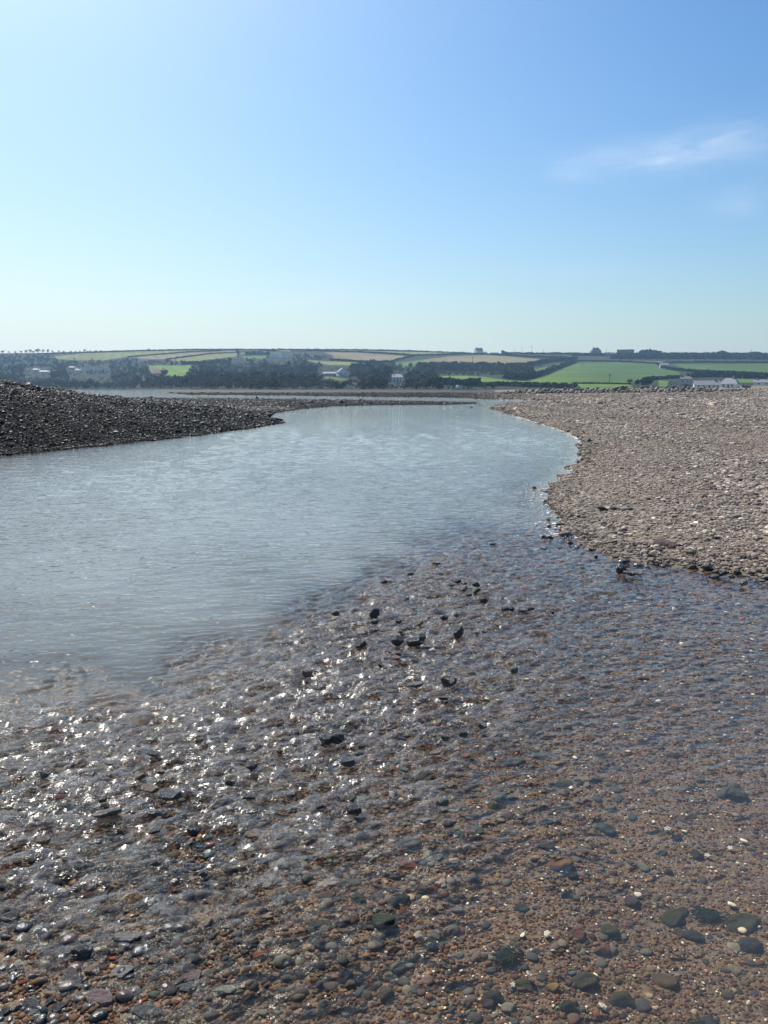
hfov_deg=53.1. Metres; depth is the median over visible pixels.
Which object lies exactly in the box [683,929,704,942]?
stone
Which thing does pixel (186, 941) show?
stone
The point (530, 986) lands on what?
stone
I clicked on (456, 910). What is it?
stone
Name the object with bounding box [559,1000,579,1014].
stone
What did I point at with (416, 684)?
stone
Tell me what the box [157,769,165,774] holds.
stone
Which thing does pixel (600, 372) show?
hills
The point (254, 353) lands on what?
hedgerow
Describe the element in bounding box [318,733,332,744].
stone
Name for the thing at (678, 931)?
stone
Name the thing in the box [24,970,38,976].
stone
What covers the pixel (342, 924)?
stone
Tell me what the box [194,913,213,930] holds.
stone
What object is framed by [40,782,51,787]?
stone
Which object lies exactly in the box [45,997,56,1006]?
stone
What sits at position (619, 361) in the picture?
hedgerow
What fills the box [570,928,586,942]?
stone
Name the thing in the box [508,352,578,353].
hedgerow
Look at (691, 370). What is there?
hedgerow
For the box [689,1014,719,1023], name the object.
stone
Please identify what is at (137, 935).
stone
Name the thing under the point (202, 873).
stone
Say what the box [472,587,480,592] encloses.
stone
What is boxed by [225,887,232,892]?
stone
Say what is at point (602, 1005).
shell
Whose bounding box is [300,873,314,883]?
stone
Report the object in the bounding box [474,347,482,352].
farmhouse
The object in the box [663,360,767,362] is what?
hedgerow
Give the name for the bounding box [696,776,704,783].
stone
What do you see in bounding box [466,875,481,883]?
stone
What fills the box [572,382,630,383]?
hedgerow
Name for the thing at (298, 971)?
stone
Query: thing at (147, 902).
stone
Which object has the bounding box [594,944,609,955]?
stone
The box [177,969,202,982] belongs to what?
stone
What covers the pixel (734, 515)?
stone
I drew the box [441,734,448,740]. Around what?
stone
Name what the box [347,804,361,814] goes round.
stone
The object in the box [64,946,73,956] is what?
stone
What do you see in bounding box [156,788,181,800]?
stone
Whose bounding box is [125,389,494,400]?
tidal flat
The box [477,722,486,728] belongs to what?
stone
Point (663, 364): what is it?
barn
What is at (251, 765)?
stone
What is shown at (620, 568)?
stone
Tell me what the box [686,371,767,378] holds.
hedgerow
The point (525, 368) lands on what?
hedgerow
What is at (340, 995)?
stone
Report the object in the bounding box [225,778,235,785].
stone
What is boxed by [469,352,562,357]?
hedgerow
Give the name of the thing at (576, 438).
foam
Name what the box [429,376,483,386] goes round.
hedgerow
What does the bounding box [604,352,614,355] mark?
barn
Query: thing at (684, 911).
stone
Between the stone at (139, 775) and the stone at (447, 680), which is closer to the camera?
the stone at (139, 775)
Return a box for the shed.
[667,381,675,385]
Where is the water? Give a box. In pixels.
[0,389,767,1023]
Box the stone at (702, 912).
[687,903,730,923]
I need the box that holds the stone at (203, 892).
[196,888,209,897]
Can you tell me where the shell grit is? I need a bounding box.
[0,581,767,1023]
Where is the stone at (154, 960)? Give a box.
[148,956,160,965]
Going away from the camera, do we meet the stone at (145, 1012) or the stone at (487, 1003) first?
the stone at (145, 1012)
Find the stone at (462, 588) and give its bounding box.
[458,585,467,591]
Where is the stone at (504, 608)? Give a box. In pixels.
[501,606,508,610]
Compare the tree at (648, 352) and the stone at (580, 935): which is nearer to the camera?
the stone at (580, 935)
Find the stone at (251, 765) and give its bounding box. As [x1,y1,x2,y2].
[246,761,257,769]
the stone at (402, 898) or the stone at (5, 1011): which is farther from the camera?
the stone at (402, 898)
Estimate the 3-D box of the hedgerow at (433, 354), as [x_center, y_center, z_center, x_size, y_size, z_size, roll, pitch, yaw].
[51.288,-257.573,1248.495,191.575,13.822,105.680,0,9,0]
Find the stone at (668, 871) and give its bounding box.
[664,868,673,874]
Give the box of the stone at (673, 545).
[668,543,681,547]
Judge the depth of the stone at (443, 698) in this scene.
3.94 m
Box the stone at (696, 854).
[689,850,703,859]
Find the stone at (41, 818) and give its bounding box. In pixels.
[33,816,45,821]
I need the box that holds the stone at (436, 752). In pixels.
[430,750,440,754]
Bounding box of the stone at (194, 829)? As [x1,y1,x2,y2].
[187,822,201,836]
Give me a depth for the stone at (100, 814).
2.85 m
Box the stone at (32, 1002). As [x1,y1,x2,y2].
[22,998,40,1007]
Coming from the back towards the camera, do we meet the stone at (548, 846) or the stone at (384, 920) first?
the stone at (548, 846)
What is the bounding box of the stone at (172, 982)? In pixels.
[170,980,177,985]
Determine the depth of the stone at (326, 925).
2.33 m
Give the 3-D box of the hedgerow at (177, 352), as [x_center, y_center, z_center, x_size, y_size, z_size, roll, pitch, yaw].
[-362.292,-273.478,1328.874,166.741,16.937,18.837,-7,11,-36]
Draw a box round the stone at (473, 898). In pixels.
[471,896,479,901]
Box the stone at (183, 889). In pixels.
[177,886,191,893]
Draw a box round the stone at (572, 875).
[566,871,577,879]
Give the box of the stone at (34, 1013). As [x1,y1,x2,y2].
[27,1009,39,1020]
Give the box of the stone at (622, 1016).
[618,1013,627,1020]
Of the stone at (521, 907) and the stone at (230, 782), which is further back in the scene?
the stone at (230, 782)
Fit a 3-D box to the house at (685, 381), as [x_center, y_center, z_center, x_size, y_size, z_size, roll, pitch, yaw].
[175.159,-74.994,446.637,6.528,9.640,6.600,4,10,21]
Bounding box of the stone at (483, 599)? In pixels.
[479,595,488,603]
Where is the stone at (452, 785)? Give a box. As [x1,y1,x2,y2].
[449,782,455,788]
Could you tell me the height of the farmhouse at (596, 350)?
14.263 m
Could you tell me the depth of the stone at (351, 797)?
2.98 m
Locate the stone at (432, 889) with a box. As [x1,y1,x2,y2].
[425,886,437,893]
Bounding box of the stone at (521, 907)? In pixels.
[517,903,529,912]
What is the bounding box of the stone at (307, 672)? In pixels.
[301,669,311,676]
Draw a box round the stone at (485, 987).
[481,985,490,989]
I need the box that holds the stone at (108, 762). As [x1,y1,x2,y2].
[103,760,113,765]
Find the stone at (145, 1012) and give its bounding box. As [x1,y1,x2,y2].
[132,1004,162,1020]
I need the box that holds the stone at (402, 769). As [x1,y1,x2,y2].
[398,766,407,771]
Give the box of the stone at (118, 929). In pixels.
[114,926,123,932]
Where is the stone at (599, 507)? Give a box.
[597,505,608,510]
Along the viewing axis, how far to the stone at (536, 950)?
2.31 m
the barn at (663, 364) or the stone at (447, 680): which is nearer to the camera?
the stone at (447, 680)
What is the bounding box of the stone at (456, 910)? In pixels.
[450,907,463,913]
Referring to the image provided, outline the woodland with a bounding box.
[0,352,561,388]
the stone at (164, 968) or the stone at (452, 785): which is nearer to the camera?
the stone at (164, 968)
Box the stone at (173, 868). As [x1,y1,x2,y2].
[169,865,178,871]
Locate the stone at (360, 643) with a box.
[354,639,366,647]
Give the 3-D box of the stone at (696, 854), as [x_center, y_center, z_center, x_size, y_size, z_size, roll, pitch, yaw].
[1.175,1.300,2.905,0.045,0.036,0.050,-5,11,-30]
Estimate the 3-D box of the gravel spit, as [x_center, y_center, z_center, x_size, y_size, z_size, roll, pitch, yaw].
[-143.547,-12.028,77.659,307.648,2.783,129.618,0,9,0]
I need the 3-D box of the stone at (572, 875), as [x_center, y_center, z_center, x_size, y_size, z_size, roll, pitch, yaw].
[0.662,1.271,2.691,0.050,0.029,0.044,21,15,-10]
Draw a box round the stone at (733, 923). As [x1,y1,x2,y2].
[723,913,759,933]
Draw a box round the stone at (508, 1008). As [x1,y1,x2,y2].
[501,1002,516,1014]
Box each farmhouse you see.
[271,352,280,356]
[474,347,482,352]
[590,347,600,353]
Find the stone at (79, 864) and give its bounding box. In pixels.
[73,860,83,868]
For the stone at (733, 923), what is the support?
on the riverbed
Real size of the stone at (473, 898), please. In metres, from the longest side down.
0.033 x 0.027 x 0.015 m
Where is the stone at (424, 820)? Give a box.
[417,818,430,823]
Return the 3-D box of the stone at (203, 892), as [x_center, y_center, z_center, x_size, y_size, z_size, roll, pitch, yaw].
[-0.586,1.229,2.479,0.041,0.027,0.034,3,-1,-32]
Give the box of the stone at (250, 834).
[244,831,257,837]
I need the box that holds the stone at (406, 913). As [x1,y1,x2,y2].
[398,909,410,916]
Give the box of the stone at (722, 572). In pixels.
[719,570,726,576]
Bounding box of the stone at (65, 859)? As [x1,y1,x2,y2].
[61,856,68,861]
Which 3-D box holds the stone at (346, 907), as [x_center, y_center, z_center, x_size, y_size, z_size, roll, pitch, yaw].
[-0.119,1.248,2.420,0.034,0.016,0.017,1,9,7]
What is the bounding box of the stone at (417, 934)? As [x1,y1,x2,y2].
[414,930,421,939]
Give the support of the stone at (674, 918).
on the riverbed
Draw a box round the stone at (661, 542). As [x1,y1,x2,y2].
[653,539,675,546]
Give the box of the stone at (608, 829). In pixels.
[593,823,616,835]
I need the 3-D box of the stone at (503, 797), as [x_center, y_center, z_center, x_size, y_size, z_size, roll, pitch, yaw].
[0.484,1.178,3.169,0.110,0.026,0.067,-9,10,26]
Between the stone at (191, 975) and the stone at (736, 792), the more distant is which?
the stone at (736, 792)
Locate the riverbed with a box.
[0,391,767,1023]
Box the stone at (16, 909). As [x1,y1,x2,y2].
[9,907,21,912]
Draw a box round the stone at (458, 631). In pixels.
[453,625,463,638]
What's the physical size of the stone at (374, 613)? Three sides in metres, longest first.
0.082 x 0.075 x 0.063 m
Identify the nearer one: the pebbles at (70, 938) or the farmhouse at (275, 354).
the pebbles at (70, 938)
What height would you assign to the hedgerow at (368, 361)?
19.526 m
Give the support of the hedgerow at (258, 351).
on the hills
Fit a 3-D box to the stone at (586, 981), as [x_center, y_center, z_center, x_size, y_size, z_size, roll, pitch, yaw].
[0.587,1.372,2.235,0.087,0.041,0.062,-7,11,-36]
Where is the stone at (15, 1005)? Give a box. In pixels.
[10,1000,21,1011]
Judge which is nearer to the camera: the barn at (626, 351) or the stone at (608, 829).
the stone at (608, 829)
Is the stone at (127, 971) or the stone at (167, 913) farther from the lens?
the stone at (167, 913)
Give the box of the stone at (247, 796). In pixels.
[242,793,254,799]
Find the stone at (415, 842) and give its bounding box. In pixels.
[396,837,422,849]
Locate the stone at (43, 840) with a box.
[37,836,50,844]
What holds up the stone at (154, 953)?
on the riverbed
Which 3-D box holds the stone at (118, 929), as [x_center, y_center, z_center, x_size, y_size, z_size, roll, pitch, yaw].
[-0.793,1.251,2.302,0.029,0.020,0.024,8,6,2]
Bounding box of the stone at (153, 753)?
[146,750,159,756]
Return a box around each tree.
[384,365,392,374]
[637,348,661,354]
[640,376,653,385]
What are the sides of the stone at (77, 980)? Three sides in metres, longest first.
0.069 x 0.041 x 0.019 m
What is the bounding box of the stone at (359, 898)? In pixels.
[352,894,366,903]
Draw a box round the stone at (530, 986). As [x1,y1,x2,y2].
[515,978,536,992]
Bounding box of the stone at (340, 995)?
[336,991,344,999]
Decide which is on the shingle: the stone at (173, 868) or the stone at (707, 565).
the stone at (707, 565)
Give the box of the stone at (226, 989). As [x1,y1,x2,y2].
[211,984,236,995]
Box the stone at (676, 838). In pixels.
[671,835,681,841]
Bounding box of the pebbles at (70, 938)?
[0,534,767,1023]
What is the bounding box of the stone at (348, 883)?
[336,878,361,888]
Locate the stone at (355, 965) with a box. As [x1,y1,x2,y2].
[351,962,359,970]
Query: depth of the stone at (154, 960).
2.17 m
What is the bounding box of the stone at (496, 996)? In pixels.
[482,990,504,1006]
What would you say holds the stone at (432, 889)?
on the riverbed
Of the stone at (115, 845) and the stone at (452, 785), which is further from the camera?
the stone at (452, 785)
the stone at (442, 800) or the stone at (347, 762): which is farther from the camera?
the stone at (347, 762)
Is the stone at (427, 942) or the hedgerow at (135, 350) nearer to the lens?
the stone at (427, 942)
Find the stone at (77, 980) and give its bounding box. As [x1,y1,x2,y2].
[59,975,81,988]
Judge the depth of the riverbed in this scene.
3.50 m
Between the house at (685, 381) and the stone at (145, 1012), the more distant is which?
the house at (685, 381)
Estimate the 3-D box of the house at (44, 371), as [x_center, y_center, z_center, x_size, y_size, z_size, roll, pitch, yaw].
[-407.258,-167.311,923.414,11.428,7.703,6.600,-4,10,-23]
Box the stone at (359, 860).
[354,855,375,864]
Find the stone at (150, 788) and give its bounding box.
[140,783,158,792]
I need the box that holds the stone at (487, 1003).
[478,998,493,1008]
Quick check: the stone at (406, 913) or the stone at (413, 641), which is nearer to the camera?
the stone at (406, 913)
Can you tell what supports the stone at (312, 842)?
on the riverbed
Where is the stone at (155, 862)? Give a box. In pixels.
[150,858,160,866]
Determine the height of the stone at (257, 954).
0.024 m
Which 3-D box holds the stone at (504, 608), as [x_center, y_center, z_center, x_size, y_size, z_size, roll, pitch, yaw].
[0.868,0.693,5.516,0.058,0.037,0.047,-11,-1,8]
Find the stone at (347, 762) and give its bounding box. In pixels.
[340,757,355,766]
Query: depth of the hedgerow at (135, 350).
1408.81 m
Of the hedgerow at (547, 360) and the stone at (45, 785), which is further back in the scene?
the hedgerow at (547, 360)
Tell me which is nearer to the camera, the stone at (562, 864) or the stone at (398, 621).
the stone at (562, 864)
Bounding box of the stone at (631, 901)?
[624,895,641,907]
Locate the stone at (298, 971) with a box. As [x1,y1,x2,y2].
[292,966,303,976]
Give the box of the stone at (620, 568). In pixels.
[616,564,626,573]
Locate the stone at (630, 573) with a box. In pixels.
[626,571,636,575]
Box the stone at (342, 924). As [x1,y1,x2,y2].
[339,921,347,927]
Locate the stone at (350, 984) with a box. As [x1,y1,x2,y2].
[345,980,356,990]
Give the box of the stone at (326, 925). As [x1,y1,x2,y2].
[318,920,332,930]
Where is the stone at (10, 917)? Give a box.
[0,911,19,924]
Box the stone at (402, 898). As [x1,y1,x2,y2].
[395,893,409,904]
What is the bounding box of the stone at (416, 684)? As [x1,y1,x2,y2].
[407,681,422,687]
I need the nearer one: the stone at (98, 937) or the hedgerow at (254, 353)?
the stone at (98, 937)
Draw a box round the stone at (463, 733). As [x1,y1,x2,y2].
[458,729,467,737]
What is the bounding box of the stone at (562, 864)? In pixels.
[546,857,573,870]
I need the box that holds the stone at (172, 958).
[166,955,179,961]
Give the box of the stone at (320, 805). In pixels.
[315,803,326,808]
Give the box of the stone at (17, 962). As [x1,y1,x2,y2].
[14,959,22,966]
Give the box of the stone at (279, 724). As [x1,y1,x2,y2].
[274,721,283,726]
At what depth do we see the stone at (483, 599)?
5.71 m
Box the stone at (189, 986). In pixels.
[179,981,198,991]
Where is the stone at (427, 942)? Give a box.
[420,936,436,948]
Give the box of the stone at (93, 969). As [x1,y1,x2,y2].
[84,964,100,975]
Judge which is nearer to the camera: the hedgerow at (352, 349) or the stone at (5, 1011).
the stone at (5, 1011)
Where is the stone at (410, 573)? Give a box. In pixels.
[407,571,413,575]
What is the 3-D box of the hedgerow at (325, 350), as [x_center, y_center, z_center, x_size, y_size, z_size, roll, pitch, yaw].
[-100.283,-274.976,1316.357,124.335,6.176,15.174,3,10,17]
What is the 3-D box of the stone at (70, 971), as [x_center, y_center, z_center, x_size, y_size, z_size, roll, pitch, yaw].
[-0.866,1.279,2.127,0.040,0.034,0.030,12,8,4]
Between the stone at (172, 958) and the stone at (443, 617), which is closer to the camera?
the stone at (172, 958)
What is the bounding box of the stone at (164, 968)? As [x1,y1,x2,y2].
[153,964,170,976]
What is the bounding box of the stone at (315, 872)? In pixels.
[309,869,320,875]
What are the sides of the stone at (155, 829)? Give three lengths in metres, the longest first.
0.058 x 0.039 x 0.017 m
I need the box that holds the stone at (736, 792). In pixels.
[716,783,749,802]
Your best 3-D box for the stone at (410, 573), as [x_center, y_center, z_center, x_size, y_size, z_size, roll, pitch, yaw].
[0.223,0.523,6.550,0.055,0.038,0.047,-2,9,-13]
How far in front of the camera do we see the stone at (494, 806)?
3.10 m
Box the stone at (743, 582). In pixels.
[739,579,747,585]
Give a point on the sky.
(562, 176)
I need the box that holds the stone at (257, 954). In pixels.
[252,951,264,958]
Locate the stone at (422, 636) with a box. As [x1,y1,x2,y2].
[415,633,425,641]
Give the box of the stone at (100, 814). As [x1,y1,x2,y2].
[93,807,121,818]
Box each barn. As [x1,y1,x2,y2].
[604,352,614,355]
[617,349,633,352]
[659,363,668,367]
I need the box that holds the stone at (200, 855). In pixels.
[197,852,203,858]
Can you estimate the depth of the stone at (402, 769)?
3.22 m
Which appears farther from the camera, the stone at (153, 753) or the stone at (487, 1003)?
the stone at (153, 753)
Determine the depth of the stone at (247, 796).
3.00 m
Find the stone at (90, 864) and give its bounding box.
[85,863,95,866]
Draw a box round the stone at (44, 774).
[40,771,48,778]
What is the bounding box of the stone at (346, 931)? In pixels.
[338,928,351,934]
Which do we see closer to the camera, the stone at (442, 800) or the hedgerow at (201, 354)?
the stone at (442, 800)
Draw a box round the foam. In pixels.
[512,415,581,539]
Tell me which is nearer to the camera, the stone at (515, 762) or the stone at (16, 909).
the stone at (16, 909)
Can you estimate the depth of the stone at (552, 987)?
2.17 m
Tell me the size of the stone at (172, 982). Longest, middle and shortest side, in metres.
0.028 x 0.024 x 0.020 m
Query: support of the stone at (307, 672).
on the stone
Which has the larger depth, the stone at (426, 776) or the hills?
the hills
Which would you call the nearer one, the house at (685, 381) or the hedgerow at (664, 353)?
the house at (685, 381)
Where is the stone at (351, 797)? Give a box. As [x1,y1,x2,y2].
[347,794,356,801]
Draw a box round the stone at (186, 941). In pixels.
[181,935,195,944]
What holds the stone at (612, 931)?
on the riverbed
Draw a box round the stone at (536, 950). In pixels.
[531,948,539,953]
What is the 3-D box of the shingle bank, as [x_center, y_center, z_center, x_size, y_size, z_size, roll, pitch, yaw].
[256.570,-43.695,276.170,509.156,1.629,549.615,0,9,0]
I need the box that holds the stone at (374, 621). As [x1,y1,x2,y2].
[371,618,377,624]
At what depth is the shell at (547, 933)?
2.38 m
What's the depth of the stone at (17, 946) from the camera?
2.23 m
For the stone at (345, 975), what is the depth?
2.15 m
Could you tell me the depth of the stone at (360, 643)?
4.74 m
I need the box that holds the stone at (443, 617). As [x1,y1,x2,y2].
[440,615,447,619]
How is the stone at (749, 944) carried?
on the riverbed
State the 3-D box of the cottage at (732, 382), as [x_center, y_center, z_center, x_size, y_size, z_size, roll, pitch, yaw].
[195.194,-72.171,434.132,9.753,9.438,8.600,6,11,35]
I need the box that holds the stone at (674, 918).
[661,908,685,928]
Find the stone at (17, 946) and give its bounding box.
[14,942,30,949]
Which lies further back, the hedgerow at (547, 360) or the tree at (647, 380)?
the hedgerow at (547, 360)
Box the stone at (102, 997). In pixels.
[86,989,113,1007]
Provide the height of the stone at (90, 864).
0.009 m
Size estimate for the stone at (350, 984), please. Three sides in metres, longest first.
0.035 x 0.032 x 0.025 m
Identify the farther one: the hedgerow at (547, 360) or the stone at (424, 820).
the hedgerow at (547, 360)
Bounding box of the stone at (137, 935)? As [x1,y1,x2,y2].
[133,931,141,939]
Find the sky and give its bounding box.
[0,0,767,353]
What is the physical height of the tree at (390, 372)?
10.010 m
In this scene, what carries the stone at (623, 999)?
on the riverbed
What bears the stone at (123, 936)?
on the riverbed
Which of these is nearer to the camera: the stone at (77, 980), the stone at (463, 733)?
the stone at (77, 980)
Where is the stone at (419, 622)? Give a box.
[415,620,423,625]
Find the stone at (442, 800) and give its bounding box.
[436,796,448,805]
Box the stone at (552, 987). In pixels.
[545,982,558,991]
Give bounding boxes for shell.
[544,930,550,936]
[598,1002,606,1009]
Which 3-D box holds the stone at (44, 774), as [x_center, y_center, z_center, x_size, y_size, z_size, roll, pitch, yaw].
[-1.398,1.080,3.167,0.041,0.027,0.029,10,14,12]
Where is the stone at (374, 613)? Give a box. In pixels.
[369,608,379,618]
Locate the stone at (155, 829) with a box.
[148,825,161,833]
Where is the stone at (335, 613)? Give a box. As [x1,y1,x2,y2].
[331,610,339,615]
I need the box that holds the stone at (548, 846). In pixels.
[537,842,556,850]
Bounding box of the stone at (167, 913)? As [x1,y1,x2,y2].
[159,908,178,919]
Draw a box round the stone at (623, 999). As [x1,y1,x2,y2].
[609,991,635,1008]
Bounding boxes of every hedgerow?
[38,348,236,353]
[129,350,220,356]
[166,352,235,358]
[180,359,224,364]
[236,348,466,352]
[240,350,276,352]
[245,351,269,354]
[290,350,357,351]
[329,355,413,362]
[358,350,469,355]
[416,356,577,366]
[418,362,535,372]
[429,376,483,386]
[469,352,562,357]
[473,381,577,387]
[501,358,577,379]
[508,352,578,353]
[571,351,767,355]
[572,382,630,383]
[577,360,657,363]
[609,354,767,359]
[649,375,679,379]
[657,363,763,373]
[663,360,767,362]
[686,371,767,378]
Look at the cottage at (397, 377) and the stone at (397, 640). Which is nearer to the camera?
the stone at (397, 640)
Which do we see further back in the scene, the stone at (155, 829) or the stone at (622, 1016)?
the stone at (155, 829)
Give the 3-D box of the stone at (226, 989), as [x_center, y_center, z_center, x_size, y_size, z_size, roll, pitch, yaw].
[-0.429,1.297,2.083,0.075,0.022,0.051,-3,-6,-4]
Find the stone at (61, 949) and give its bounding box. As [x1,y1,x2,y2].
[56,945,64,951]
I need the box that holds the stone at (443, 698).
[438,696,448,699]
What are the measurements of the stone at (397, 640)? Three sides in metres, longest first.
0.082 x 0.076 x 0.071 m
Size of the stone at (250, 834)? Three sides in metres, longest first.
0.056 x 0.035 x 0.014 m
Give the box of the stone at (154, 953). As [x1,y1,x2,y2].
[143,948,157,958]
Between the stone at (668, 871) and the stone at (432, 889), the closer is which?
the stone at (432, 889)
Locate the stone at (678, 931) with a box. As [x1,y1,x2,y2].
[673,927,683,936]
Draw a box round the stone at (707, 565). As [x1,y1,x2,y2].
[701,562,712,569]
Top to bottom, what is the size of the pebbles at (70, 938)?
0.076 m
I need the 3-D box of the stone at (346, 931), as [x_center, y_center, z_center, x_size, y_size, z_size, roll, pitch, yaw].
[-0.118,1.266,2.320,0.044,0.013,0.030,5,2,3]
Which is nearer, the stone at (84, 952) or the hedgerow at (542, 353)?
the stone at (84, 952)
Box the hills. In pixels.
[0,350,767,389]
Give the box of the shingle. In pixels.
[176,387,767,576]
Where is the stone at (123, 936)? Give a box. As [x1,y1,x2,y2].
[113,931,135,943]
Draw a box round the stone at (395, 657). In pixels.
[391,655,400,659]
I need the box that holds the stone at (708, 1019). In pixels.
[698,1015,718,1023]
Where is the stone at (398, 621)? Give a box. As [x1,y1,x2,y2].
[395,618,401,623]
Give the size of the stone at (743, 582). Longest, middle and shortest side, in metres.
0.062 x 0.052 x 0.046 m
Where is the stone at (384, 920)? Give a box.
[368,913,395,928]
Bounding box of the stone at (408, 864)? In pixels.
[397,859,418,869]
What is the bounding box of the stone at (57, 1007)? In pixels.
[48,1001,68,1012]
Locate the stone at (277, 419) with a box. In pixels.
[269,417,282,420]
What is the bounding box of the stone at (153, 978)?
[145,975,157,981]
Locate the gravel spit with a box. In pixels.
[0,381,472,457]
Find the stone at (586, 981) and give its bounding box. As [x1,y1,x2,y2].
[572,972,599,991]
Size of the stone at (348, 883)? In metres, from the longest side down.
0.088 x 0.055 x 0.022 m
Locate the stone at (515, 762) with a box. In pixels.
[498,758,525,766]
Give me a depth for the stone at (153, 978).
2.11 m
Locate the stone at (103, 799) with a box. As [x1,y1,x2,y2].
[98,795,107,802]
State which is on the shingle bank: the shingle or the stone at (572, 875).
the shingle
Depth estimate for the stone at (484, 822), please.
2.82 m
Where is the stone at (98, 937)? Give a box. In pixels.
[89,931,107,944]
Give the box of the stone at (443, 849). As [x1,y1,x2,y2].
[434,845,448,853]
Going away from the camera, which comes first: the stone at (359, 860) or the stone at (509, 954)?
the stone at (509, 954)
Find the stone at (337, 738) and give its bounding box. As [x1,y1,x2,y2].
[330,732,343,743]
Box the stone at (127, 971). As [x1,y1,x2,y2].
[110,965,133,978]
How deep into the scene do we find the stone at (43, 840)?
2.70 m
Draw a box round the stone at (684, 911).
[679,907,688,916]
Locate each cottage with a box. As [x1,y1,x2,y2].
[392,372,402,381]
[692,379,719,387]
[719,376,739,387]
[753,378,767,385]
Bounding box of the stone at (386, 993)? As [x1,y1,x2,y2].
[379,986,394,1001]
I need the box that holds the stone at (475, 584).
[472,581,480,586]
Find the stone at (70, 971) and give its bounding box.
[64,967,77,975]
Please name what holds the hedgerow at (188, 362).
on the hills
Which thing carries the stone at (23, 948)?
on the riverbed
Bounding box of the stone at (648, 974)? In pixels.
[643,971,651,978]
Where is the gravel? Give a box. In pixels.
[0,485,767,1023]
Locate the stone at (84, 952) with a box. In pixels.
[71,944,93,960]
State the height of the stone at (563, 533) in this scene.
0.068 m
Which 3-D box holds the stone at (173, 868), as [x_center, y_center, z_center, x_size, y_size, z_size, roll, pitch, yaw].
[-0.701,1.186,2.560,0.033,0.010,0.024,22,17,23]
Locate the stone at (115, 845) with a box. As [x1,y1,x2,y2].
[109,842,119,847]
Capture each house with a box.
[39,370,49,373]
[323,372,335,375]
[336,368,347,375]
[680,374,691,386]
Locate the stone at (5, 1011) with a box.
[0,1007,10,1016]
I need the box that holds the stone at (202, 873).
[198,870,206,876]
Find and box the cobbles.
[0,379,476,454]
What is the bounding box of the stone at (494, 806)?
[487,803,500,809]
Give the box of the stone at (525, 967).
[521,964,529,970]
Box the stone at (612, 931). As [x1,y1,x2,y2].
[600,924,619,937]
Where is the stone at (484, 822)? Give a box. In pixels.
[480,820,489,825]
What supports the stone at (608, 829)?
on the riverbed
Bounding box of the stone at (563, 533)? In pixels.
[558,530,570,536]
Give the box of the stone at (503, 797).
[490,792,513,802]
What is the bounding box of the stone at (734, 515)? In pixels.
[725,514,740,517]
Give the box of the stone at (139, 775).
[134,771,145,779]
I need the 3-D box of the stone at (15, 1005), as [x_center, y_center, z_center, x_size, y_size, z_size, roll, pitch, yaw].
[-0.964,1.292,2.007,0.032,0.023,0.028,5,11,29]
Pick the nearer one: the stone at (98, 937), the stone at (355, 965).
the stone at (355, 965)
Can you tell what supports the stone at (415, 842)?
on the riverbed
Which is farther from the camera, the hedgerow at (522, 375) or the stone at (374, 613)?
the hedgerow at (522, 375)
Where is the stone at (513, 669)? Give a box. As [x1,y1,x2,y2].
[510,666,517,672]
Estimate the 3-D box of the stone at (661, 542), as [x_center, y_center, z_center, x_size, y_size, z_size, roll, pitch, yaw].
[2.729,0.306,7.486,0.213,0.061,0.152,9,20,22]
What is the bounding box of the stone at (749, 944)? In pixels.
[739,937,761,951]
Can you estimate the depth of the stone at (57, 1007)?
2.00 m
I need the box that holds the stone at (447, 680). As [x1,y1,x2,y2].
[440,675,456,686]
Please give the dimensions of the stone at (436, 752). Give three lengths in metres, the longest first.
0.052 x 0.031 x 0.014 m
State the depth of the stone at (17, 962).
2.15 m
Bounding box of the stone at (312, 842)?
[307,839,317,844]
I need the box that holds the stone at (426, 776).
[413,772,432,784]
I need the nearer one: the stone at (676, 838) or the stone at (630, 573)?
the stone at (676, 838)
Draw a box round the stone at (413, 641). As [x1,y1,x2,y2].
[407,636,420,646]
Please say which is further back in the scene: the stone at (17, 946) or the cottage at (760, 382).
the cottage at (760, 382)
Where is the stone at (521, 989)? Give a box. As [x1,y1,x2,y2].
[516,986,525,991]
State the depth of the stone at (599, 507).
9.53 m
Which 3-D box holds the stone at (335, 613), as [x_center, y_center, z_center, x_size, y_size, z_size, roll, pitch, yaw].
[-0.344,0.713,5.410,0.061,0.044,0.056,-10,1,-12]
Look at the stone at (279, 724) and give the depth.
3.63 m
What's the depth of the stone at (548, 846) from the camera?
2.84 m
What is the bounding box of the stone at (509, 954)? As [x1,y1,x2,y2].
[483,944,525,965]
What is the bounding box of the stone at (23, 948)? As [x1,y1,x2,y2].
[17,945,28,954]
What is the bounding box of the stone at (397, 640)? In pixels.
[391,635,403,646]
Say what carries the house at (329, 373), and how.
on the hills
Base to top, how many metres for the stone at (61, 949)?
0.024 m
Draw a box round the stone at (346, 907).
[341,905,349,910]
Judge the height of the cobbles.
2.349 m
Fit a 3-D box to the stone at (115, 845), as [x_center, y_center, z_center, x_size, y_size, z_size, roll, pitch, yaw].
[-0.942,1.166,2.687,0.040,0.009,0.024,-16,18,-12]
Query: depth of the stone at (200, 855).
2.62 m
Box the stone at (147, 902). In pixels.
[137,894,160,906]
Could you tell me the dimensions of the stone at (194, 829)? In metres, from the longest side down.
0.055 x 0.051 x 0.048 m
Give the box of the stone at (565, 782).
[555,778,572,787]
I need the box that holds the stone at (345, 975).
[338,968,353,982]
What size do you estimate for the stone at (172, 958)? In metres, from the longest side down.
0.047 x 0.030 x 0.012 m
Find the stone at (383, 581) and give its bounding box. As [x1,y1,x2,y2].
[380,578,387,583]
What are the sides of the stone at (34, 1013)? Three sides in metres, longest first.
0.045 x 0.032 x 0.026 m
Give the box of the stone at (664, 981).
[650,973,678,988]
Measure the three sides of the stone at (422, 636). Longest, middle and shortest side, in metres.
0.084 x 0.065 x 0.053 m

